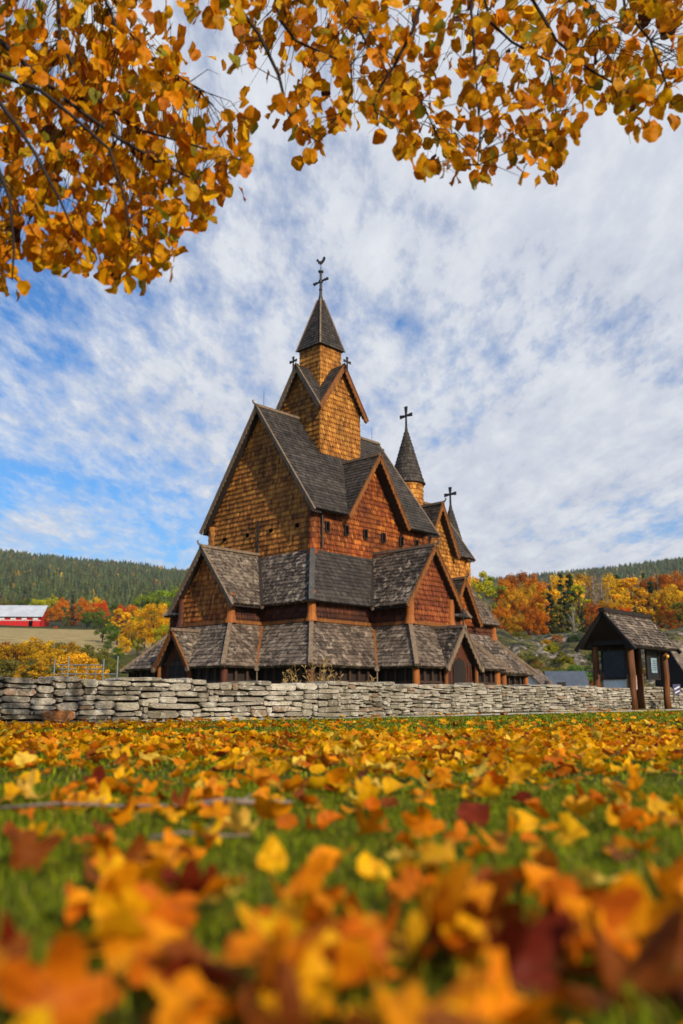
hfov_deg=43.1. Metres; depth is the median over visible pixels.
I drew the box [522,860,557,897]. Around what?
fallen leaf
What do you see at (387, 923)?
fallen leaf
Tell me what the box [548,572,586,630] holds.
broadleaf tree
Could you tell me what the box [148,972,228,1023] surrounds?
fallen leaf
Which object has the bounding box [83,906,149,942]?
fallen leaf
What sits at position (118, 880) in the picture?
fallen leaf
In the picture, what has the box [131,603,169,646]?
broadleaf tree
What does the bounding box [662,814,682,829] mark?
fallen leaf
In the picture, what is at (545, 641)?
bush
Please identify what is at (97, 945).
fallen leaf
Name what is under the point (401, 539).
window
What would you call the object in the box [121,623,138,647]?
broadleaf tree
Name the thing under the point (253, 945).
fallen leaf
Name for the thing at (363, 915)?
fallen leaf
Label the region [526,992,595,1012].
fallen leaf
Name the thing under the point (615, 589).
broadleaf tree
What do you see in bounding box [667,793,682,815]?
fallen leaf
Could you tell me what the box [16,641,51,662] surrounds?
bush
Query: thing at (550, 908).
fallen leaf
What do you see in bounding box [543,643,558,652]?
bush
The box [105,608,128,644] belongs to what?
slender tree
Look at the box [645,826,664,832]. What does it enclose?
fallen leaf
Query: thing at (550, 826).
fallen leaf
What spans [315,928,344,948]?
fallen leaf
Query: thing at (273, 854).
fallen leaf
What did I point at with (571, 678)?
shed
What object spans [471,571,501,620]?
broadleaf tree
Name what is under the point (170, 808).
fallen leaf
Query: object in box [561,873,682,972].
fallen leaf
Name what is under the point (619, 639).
log shelter
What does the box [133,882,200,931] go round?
fallen leaf
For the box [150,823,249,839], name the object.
twig
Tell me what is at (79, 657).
bush
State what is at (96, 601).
broadleaf tree
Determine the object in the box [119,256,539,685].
stave church
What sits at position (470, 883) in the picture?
fallen leaf
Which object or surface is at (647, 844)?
fallen leaf
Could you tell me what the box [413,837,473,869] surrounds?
fallen leaf
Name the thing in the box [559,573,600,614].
broadleaf tree
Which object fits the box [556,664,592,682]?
bush
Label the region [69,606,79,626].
slender tree
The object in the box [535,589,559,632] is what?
slender tree
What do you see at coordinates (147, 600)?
broadleaf tree
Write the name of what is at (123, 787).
fallen leaf
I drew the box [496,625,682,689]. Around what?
rocky slope
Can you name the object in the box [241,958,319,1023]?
fallen leaf
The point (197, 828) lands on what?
fallen leaf
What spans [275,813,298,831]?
fallen leaf
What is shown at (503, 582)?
broadleaf tree
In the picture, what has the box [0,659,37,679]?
bush
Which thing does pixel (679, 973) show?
fallen leaf
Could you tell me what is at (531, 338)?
sky
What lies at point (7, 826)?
fallen leaf
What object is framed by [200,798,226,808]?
fallen leaf
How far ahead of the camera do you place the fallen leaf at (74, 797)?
2.36 m
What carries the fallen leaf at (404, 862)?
on the ground at (80, 634)
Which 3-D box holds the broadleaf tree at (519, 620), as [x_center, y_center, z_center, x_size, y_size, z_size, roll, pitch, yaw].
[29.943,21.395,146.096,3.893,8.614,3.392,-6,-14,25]
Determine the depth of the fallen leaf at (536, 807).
2.14 m
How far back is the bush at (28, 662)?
89.41 m
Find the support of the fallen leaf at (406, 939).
on the ground at (80, 634)
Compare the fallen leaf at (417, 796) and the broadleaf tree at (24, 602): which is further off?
the broadleaf tree at (24, 602)
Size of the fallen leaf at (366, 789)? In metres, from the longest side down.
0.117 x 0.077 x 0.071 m
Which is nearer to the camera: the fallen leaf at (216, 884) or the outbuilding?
the fallen leaf at (216, 884)
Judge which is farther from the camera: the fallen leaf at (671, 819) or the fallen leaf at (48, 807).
the fallen leaf at (48, 807)
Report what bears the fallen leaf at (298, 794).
on the ground at (80, 634)
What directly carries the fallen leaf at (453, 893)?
on the ground at (80, 634)
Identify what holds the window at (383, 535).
in the stave church
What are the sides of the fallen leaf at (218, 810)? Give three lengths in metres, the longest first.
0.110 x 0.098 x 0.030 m
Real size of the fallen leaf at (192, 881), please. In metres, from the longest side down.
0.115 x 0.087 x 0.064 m
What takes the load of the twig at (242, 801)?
on the ground at (80, 634)
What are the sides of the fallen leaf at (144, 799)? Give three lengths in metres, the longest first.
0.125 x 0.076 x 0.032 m
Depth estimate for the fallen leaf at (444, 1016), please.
0.66 m
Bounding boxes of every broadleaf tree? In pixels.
[0,601,14,604]
[14,598,32,604]
[28,598,50,606]
[41,595,60,621]
[44,607,58,625]
[51,597,71,625]
[73,597,92,625]
[80,611,93,628]
[88,600,110,622]
[89,596,103,618]
[90,610,105,629]
[91,616,111,641]
[102,622,119,646]
[103,641,112,650]
[106,603,121,621]
[110,647,124,659]
[113,604,126,625]
[116,636,131,658]
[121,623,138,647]
[126,604,141,623]
[129,615,147,641]
[130,591,161,619]
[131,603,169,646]
[131,638,143,654]
[135,618,149,647]
[150,585,177,621]
[150,624,169,645]
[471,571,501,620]
[477,575,507,628]
[490,577,521,623]
[492,603,513,630]
[500,588,527,630]
[503,570,539,631]
[506,613,528,633]
[509,601,533,635]
[511,582,538,634]
[522,606,549,634]
[523,573,551,633]
[525,590,549,628]
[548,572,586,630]
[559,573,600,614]
[581,580,595,626]
[583,600,601,630]
[590,572,634,613]
[591,599,619,616]
[610,576,654,614]
[619,607,631,611]
[638,573,682,623]
[648,583,681,626]
[657,570,682,623]
[663,585,682,623]
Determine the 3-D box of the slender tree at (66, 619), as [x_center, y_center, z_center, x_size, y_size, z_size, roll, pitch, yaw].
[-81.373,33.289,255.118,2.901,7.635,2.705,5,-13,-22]
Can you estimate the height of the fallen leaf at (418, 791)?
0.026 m
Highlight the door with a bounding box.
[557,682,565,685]
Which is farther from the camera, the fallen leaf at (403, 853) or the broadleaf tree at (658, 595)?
the broadleaf tree at (658, 595)
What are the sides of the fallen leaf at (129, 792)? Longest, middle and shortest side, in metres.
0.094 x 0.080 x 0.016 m
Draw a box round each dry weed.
[281,672,295,682]
[285,664,312,682]
[302,657,333,682]
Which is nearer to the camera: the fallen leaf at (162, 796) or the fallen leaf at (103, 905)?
the fallen leaf at (103, 905)
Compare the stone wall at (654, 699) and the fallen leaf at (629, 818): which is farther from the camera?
the stone wall at (654, 699)
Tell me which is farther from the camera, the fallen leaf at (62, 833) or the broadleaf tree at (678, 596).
the broadleaf tree at (678, 596)
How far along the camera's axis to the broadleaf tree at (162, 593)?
283.31 m
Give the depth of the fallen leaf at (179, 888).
1.19 m
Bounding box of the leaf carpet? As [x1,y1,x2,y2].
[0,709,682,793]
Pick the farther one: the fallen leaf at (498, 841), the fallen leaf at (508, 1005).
the fallen leaf at (498, 841)
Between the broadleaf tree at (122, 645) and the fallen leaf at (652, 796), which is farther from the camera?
the broadleaf tree at (122, 645)
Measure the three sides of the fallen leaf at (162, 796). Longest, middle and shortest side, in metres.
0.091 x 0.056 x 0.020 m
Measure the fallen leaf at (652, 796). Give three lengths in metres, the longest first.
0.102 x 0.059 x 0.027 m
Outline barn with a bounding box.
[0,605,49,626]
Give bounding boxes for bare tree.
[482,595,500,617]
[563,602,582,631]
[580,570,610,614]
[584,573,611,605]
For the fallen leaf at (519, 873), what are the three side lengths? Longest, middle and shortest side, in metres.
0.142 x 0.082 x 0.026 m
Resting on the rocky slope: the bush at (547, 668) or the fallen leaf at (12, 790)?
the bush at (547, 668)
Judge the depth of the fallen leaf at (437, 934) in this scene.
0.95 m
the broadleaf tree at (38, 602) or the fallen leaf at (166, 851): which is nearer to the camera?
the fallen leaf at (166, 851)
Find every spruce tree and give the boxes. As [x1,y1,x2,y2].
[68,595,76,625]
[542,585,560,634]
[556,573,570,631]
[562,573,578,630]
[579,605,587,632]
[644,581,664,626]
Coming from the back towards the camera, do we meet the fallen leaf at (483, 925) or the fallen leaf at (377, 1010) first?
the fallen leaf at (483, 925)
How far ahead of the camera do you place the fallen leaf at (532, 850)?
1.64 m
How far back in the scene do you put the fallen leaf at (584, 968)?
0.89 m
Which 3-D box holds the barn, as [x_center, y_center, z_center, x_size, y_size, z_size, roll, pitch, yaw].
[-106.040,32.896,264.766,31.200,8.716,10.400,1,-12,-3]
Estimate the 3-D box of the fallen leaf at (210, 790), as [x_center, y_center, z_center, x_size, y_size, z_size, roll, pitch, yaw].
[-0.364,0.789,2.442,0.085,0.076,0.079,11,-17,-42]
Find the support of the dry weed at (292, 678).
on the ground at (80, 634)
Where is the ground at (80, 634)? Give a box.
[0,556,682,1023]
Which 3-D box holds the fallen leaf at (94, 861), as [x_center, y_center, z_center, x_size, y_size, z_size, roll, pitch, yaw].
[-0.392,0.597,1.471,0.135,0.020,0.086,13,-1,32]
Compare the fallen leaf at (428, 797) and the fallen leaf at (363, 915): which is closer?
the fallen leaf at (363, 915)
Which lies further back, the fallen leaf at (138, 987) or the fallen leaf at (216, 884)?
the fallen leaf at (216, 884)
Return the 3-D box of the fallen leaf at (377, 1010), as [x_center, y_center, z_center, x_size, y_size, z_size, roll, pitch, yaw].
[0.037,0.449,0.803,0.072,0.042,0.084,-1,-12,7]
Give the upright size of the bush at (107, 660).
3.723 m
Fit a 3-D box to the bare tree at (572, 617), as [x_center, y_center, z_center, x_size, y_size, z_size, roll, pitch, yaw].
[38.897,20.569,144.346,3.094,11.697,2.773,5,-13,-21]
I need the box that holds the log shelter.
[574,607,681,709]
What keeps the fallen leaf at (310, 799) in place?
on the ground at (80, 634)
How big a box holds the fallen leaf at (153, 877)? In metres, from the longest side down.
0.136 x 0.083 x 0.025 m
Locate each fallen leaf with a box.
[0,782,26,802]
[0,908,38,949]
[0,928,43,964]
[0,930,122,1023]
[0,933,31,961]
[2,821,24,836]
[10,827,61,872]
[12,807,34,819]
[14,1005,50,1023]
[17,769,50,801]
[19,1001,32,1023]
[21,821,47,839]
[28,801,59,810]
[40,822,66,861]
[49,784,68,807]
[59,782,84,795]
[60,789,78,812]
[64,881,108,923]
[65,795,95,813]
[66,862,140,907]
[68,785,114,802]
[70,834,112,855]
[74,832,101,843]
[79,830,120,855]
[83,846,126,868]
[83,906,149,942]
[84,853,102,883]
[85,778,99,789]
[85,942,104,949]
[86,787,99,802]
[86,912,185,975]
[88,782,120,812]
[91,885,173,923]
[92,817,114,833]
[98,847,144,874]
[100,796,136,828]
[102,957,112,1023]
[107,796,139,814]
[116,782,135,795]
[116,950,174,973]
[119,795,158,813]
[119,839,178,869]
[122,779,138,800]
[123,834,152,863]
[123,844,179,878]
[126,948,172,985]
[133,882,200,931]
[135,949,159,993]
[138,855,160,881]
[138,864,170,896]
[146,1012,151,1023]
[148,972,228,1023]
[150,968,226,1023]
[152,953,254,1005]
[154,804,181,821]
[156,792,170,800]
[157,920,247,994]
[159,810,185,822]
[161,857,217,894]
[163,865,202,896]
[164,827,206,862]
[171,786,200,814]
[173,936,226,964]
[175,804,194,813]
[176,840,199,849]
[184,798,202,814]
[188,786,223,802]
[188,876,244,908]
[190,816,230,844]
[193,776,228,804]
[196,872,247,903]
[198,799,231,823]
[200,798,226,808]
[201,821,229,847]
[212,989,276,1020]
[223,797,264,837]
[223,907,332,994]
[230,906,296,919]
[235,942,335,1020]
[236,794,292,819]
[237,886,338,939]
[238,979,260,996]
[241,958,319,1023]
[251,785,269,799]
[252,944,332,1019]
[256,834,287,875]
[260,977,369,1000]
[263,913,371,1022]
[264,793,283,798]
[271,852,334,926]
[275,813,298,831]
[289,786,305,802]
[295,902,391,937]
[303,791,317,805]
[305,814,327,828]
[306,794,323,811]
[307,810,346,829]
[307,845,355,872]
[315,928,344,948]
[319,881,345,903]
[331,912,367,938]
[332,891,360,938]
[339,1004,376,1023]
[340,804,365,813]
[341,922,410,985]
[343,971,419,1022]
[344,787,357,800]
[345,880,428,965]
[351,776,380,806]
[355,800,395,835]
[357,851,390,886]
[360,889,399,936]
[362,796,384,818]
[365,944,488,1023]
[370,777,383,789]
[379,865,432,900]
[380,796,405,807]
[383,830,416,856]
[387,845,417,859]
[392,856,438,881]
[401,805,444,839]
[408,864,435,885]
[408,933,471,970]
[409,788,424,795]
[413,788,434,804]
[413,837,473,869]
[416,787,433,797]
[418,859,493,965]
[419,980,484,1023]
[421,897,496,937]
[427,732,438,739]
[427,890,501,930]
[430,908,489,955]
[432,861,443,901]
[432,881,473,895]
[434,912,498,949]
[441,820,477,843]
[448,1003,461,1010]
[456,801,489,828]
[459,962,506,1009]
[462,785,475,801]
[464,840,491,858]
[466,787,487,795]
[467,866,522,920]
[467,947,559,1023]
[470,774,500,797]
[471,776,496,798]
[471,875,514,900]
[475,993,529,1023]
[477,810,519,853]
[480,769,512,790]
[486,911,574,999]
[488,903,534,963]
[489,861,529,883]
[491,904,501,930]
[492,784,510,790]
[506,764,531,784]
[508,806,540,833]
[510,787,531,802]
[514,892,567,951]
[520,832,545,848]
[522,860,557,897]
[525,799,553,820]
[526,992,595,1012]
[527,847,539,860]
[532,848,559,873]
[536,874,643,962]
[537,887,607,907]
[539,783,557,789]
[539,822,559,831]
[545,961,605,977]
[548,914,582,975]
[552,976,615,1015]
[554,811,588,852]
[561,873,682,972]
[562,795,595,821]
[569,867,620,887]
[574,792,591,800]
[575,778,608,799]
[583,926,640,960]
[585,899,682,1017]
[586,789,613,804]
[589,789,606,800]
[591,841,640,860]
[602,834,631,854]
[603,778,624,795]
[604,797,630,818]
[606,805,621,824]
[611,762,643,791]
[611,800,627,811]
[612,785,631,804]
[613,836,660,854]
[618,798,644,831]
[625,787,672,815]
[626,807,657,834]
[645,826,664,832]
[646,792,665,818]
[646,854,682,895]
[647,892,682,905]
[659,794,676,814]
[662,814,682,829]
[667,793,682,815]
[670,932,682,972]
[670,968,682,994]
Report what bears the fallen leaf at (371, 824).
on the ground at (80, 634)
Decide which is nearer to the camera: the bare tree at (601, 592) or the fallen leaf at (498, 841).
the fallen leaf at (498, 841)
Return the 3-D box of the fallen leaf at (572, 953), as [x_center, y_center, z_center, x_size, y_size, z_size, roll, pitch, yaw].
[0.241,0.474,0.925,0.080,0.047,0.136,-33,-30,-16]
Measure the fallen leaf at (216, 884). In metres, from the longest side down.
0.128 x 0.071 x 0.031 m
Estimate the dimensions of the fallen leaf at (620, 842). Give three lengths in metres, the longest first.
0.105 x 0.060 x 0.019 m
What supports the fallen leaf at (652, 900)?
on the ground at (80, 634)
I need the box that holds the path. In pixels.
[32,709,682,723]
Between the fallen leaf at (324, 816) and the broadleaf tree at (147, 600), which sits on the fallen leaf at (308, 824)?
the fallen leaf at (324, 816)
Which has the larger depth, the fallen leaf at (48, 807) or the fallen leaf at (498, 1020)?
the fallen leaf at (48, 807)
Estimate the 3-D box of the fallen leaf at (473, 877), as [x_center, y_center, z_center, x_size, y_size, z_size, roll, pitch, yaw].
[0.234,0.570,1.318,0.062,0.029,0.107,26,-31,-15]
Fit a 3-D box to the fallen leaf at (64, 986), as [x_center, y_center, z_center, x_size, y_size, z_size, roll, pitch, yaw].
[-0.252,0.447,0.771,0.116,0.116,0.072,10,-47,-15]
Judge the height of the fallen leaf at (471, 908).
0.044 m
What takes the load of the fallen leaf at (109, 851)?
on the fallen leaf at (106, 842)
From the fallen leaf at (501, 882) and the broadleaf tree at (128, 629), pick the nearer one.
the fallen leaf at (501, 882)
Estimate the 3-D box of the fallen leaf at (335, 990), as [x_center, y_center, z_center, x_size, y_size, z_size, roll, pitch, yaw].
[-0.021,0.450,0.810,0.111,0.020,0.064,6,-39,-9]
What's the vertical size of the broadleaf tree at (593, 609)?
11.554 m
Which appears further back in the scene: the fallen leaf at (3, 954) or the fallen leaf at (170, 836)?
the fallen leaf at (170, 836)
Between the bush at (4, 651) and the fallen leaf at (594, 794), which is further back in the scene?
the bush at (4, 651)
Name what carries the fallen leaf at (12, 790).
on the ground at (80, 634)
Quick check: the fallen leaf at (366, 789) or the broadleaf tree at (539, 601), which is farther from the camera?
the broadleaf tree at (539, 601)
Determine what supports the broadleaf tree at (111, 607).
on the ground at (80, 634)
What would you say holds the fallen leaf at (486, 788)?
on the ground at (80, 634)
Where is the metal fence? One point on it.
(87, 673)
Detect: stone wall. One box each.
[0,676,631,722]
[626,687,682,708]
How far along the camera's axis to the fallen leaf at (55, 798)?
2.33 m
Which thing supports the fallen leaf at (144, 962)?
on the ground at (80, 634)
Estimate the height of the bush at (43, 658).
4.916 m
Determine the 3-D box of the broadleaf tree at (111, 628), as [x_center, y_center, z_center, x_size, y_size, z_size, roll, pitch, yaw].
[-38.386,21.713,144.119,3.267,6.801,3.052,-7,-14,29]
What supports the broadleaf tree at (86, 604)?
on the ground at (80, 634)
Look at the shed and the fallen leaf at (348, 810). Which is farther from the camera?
the shed
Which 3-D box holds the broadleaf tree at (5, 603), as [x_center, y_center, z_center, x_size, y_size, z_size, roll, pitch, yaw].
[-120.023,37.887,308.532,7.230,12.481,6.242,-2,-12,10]
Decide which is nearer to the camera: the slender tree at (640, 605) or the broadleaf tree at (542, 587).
the slender tree at (640, 605)
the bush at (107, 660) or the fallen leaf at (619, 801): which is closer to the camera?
the fallen leaf at (619, 801)
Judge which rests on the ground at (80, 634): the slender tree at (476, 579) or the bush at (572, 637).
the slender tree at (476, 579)
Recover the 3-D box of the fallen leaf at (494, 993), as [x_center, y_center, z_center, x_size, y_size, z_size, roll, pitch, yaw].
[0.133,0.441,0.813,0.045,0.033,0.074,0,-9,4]
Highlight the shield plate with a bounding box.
[673,684,680,695]
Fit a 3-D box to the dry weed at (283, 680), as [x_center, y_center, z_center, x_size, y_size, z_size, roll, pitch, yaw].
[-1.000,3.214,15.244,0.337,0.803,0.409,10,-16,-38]
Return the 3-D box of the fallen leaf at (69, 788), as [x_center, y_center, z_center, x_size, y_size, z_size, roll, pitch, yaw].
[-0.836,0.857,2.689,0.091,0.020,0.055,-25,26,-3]
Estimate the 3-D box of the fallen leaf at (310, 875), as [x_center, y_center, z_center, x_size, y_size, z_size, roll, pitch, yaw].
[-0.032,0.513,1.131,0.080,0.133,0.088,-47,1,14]
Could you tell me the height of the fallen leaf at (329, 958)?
0.054 m
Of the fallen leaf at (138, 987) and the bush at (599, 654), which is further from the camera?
the bush at (599, 654)
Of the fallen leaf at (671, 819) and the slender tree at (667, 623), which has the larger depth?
the slender tree at (667, 623)
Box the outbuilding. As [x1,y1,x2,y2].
[528,669,554,684]
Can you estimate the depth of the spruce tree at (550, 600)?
153.72 m
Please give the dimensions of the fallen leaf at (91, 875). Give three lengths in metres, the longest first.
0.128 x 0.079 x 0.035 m
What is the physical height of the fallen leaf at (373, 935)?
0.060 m
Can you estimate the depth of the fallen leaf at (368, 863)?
1.45 m
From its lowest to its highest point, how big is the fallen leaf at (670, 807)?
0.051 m
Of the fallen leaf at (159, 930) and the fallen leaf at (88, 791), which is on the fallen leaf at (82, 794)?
the fallen leaf at (88, 791)
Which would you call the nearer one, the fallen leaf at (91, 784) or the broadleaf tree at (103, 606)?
the fallen leaf at (91, 784)
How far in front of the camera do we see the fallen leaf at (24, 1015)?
0.72 m
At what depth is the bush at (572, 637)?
100.94 m
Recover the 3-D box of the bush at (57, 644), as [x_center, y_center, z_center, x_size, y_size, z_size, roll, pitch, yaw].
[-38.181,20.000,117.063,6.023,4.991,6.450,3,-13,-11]
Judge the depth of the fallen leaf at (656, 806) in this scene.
2.21 m
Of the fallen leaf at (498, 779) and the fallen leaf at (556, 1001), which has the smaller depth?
the fallen leaf at (556, 1001)
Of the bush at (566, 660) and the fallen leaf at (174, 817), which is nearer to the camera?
the fallen leaf at (174, 817)
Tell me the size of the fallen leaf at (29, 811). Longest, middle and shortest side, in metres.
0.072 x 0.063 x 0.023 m
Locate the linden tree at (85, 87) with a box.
[0,0,682,301]
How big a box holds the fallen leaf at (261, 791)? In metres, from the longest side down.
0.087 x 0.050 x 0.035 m
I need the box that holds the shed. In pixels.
[544,671,588,685]
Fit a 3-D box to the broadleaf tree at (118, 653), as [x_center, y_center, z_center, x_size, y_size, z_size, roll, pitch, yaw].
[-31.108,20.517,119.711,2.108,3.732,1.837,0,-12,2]
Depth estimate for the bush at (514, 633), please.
105.67 m
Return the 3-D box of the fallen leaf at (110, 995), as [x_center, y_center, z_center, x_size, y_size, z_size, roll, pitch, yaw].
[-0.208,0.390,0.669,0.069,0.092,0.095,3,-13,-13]
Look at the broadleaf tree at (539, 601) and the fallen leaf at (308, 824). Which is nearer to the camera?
the fallen leaf at (308, 824)
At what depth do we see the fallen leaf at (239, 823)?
1.91 m
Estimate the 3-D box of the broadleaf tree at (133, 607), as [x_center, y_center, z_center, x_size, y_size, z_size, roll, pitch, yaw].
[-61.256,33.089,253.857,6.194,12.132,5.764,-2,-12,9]
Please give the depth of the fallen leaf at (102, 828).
1.81 m
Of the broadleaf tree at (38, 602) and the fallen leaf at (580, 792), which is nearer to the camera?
the fallen leaf at (580, 792)
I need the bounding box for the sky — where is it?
[0,0,682,580]
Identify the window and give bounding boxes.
[324,521,329,531]
[343,525,348,535]
[362,529,367,538]
[380,532,385,542]
[398,536,403,545]
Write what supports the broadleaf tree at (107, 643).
on the ground at (80, 634)
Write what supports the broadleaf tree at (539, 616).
on the ground at (80, 634)
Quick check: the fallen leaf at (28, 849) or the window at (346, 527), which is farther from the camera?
the window at (346, 527)
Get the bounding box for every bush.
[0,641,23,659]
[0,643,41,663]
[0,644,12,659]
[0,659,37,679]
[2,659,55,677]
[9,661,56,682]
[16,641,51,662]
[20,663,77,682]
[22,637,60,660]
[30,647,65,664]
[46,658,79,672]
[47,642,81,658]
[48,652,108,680]
[54,641,87,662]
[56,659,109,682]
[72,644,111,666]
[75,650,101,669]
[86,655,124,672]
[511,630,529,639]
[519,655,545,666]
[532,665,562,673]
[541,639,551,644]
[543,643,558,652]
[545,642,561,653]
[550,635,562,641]
[553,651,575,663]
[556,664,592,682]
[558,656,572,664]
[565,634,581,641]
[585,651,600,659]
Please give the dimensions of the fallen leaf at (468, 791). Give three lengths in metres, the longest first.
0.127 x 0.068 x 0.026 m
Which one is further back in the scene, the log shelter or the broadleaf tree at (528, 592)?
the broadleaf tree at (528, 592)
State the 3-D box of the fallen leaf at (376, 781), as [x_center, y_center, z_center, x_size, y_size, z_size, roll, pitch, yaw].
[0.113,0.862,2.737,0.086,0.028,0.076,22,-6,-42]
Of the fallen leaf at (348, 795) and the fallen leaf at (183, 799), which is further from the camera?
the fallen leaf at (348, 795)
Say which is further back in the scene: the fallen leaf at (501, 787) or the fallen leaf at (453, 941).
the fallen leaf at (501, 787)
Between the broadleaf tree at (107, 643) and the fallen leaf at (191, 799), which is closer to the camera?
the fallen leaf at (191, 799)
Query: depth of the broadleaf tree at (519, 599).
168.75 m
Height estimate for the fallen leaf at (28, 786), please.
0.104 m
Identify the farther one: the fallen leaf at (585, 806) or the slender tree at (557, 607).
the slender tree at (557, 607)
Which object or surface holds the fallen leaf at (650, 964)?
on the ground at (80, 634)
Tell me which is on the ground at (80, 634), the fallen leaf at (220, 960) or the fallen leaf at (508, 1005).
the fallen leaf at (220, 960)
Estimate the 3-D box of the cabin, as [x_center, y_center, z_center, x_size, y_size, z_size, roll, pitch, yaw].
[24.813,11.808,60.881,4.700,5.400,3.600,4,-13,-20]
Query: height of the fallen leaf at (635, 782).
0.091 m
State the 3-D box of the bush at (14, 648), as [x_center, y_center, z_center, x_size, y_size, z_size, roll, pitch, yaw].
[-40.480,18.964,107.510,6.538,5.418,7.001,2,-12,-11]
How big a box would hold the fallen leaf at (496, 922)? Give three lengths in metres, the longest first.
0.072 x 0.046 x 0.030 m
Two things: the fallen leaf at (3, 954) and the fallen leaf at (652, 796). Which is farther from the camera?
the fallen leaf at (652, 796)
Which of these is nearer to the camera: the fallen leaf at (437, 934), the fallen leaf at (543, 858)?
the fallen leaf at (437, 934)
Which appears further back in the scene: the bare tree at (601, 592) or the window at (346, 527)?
the bare tree at (601, 592)
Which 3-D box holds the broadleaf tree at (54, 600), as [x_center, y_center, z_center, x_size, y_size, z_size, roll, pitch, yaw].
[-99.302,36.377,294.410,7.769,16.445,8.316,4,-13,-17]
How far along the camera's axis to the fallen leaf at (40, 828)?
1.83 m
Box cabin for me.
[655,640,682,689]
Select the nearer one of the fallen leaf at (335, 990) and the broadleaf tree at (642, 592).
the fallen leaf at (335, 990)
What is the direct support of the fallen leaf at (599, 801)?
on the ground at (80, 634)
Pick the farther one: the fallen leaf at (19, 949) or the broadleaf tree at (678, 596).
the broadleaf tree at (678, 596)
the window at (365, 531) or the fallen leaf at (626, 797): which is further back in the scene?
the window at (365, 531)
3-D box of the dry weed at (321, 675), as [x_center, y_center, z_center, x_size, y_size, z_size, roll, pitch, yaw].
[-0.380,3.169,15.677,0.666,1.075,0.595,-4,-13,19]
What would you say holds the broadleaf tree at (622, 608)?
on the ground at (80, 634)
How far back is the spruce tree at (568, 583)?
176.97 m
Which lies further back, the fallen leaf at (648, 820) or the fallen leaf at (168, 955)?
the fallen leaf at (648, 820)
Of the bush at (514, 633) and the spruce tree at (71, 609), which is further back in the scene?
the spruce tree at (71, 609)
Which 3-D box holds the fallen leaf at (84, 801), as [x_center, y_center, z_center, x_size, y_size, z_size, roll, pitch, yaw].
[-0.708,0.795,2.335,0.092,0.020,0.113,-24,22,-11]
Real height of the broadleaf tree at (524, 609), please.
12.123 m
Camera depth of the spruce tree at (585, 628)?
146.18 m
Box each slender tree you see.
[61,612,70,626]
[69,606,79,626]
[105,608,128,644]
[118,612,133,639]
[471,576,481,588]
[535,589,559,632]
[547,604,568,633]
[566,584,591,630]
[630,587,656,623]
[657,606,680,629]
[664,602,682,628]
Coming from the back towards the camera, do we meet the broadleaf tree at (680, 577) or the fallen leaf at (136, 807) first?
the broadleaf tree at (680, 577)
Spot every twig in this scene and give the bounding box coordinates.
[0,796,177,809]
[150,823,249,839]
[196,793,292,805]
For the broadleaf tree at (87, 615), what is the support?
on the ground at (80, 634)
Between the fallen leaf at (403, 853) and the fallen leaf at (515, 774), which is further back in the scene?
the fallen leaf at (515, 774)
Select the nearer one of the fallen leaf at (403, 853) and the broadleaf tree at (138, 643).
the fallen leaf at (403, 853)
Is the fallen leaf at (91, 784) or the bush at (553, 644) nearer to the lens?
the fallen leaf at (91, 784)
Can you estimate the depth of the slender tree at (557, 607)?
148.13 m
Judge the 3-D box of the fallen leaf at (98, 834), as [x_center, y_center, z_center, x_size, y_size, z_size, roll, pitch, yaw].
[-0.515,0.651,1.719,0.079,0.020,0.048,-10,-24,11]
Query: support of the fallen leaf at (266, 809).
on the ground at (80, 634)
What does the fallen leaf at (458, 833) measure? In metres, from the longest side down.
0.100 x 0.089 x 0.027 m
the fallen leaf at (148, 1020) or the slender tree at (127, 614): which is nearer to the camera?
the fallen leaf at (148, 1020)
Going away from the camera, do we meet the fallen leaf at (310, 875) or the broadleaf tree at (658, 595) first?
the fallen leaf at (310, 875)
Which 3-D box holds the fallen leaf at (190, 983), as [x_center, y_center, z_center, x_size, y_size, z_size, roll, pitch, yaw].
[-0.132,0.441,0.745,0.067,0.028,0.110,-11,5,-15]
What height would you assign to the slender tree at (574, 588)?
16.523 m
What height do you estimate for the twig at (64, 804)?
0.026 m
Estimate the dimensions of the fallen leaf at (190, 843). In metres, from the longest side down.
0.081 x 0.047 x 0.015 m
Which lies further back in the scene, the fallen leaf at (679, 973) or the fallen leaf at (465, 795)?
the fallen leaf at (465, 795)
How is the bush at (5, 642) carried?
on the ground at (80, 634)
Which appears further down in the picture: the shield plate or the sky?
the shield plate
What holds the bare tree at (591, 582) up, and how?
on the ground at (80, 634)
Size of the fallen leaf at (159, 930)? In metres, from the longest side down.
0.145 x 0.084 x 0.027 m
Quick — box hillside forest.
[0,548,682,621]
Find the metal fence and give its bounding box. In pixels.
[53,656,118,682]
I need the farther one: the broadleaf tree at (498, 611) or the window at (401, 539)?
the broadleaf tree at (498, 611)
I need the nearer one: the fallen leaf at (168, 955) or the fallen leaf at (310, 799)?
the fallen leaf at (168, 955)
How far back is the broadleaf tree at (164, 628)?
123.91 m
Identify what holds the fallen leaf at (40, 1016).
on the ground at (80, 634)

